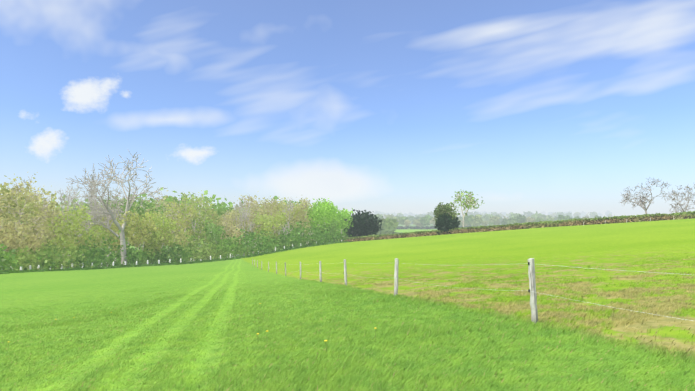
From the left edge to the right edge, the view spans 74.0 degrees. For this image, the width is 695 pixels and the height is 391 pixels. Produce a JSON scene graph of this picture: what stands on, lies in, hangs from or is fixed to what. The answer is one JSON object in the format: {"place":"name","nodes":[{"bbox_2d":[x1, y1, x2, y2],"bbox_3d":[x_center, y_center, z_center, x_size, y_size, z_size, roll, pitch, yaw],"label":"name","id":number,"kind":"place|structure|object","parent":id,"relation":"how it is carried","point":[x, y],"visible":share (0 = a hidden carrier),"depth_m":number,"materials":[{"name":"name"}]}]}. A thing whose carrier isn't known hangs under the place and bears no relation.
{"place":"outdoors","nodes":[
{"label":"outdoors","id":0,"kind":"place"},
{"bbox_2d":[0,216,694,390],"bbox_3d":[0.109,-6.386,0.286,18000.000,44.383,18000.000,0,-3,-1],"label":"ground","id":1,"kind":"structure","parent":0,"point":[564,241],"depth_m":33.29,"materials":[{"name":"green plant"}]},
{"bbox_2d":[1,240,341,269],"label":"fence posts","id":2,"kind":"object","parent":1,"relation":"on","point":[136,261],"visible":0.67,"depth_m":124.28,"materials":[{"name":"grey wood"}]},
{"bbox_2d":[0,241,351,273],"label":"fence verge grass","id":3,"kind":"structure","parent":1,"relation":"on","point":[115,266],"depth_m":125.37,"materials":[{"name":"green plant"}]},
{"bbox_2d":[319,261,321,281],"bbox_3d":[-1.563,4.490,26.783,0.158,1.378,0.123,-1,-3,16],"label":"fence post","id":4,"kind":"object","parent":1,"relation":"on","point":[320,275],"visible":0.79,"depth_m":26.76,"materials":[{"name":"grey wood"}]},
{"bbox_2d":[344,259,346,284],"bbox_3d":[-0.092,3.652,21.342,0.168,1.388,0.117,-1,-3,27],"label":"fence post","id":5,"kind":"object","parent":1,"relation":"on","point":[345,273],"visible":0.9,"depth_m":21.32,"materials":[{"name":"grey wood"}]},
{"bbox_2d":[394,258,398,294],"bbox_3d":[1.605,2.769,15.183,0.142,1.398,0.136,-1,-3,22],"label":"fence post","id":6,"kind":"object","parent":1,"relation":"on","point":[396,277],"visible":0.9,"depth_m":15.14,"materials":[{"name":"grey wood"}]},
{"bbox_2d":[339,211,694,241],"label":"hedge","id":7,"kind":"object","parent":1,"relation":"on","point":[569,222],"depth_m":145.59,"materials":[{"name":"green plant"}]},
{"bbox_2d":[528,258,537,323],"bbox_3d":[3.400,1.826,8.451,0.101,1.346,0.142,2,-3,-36],"label":"fence post","id":8,"kind":"object","parent":1,"relation":"on","point":[533,293],"visible":0.88,"depth_m":8.43,"materials":[{"name":"white wood"}]},
{"bbox_2d":[270,262,691,320],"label":"fence wires","id":9,"kind":"object","parent":8,"relation":"attached to","point":[536,292],"visible":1,"depth_m":7.66,"materials":[{"name":"grey metal"}]},
{"bbox_2d":[0,150,694,270],"bbox_3d":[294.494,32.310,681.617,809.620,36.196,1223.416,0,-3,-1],"label":"tree","id":10,"kind":"object","parent":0,"point":[15,256],"depth_m":139.05,"materials":[{"name":"green plant"}]},
{"bbox_2d":[0,0,694,216],"label":"sky","id":11,"kind":"structure","parent":0,"point":[391,106],"materials":[{"name":"blue"}]}
]}

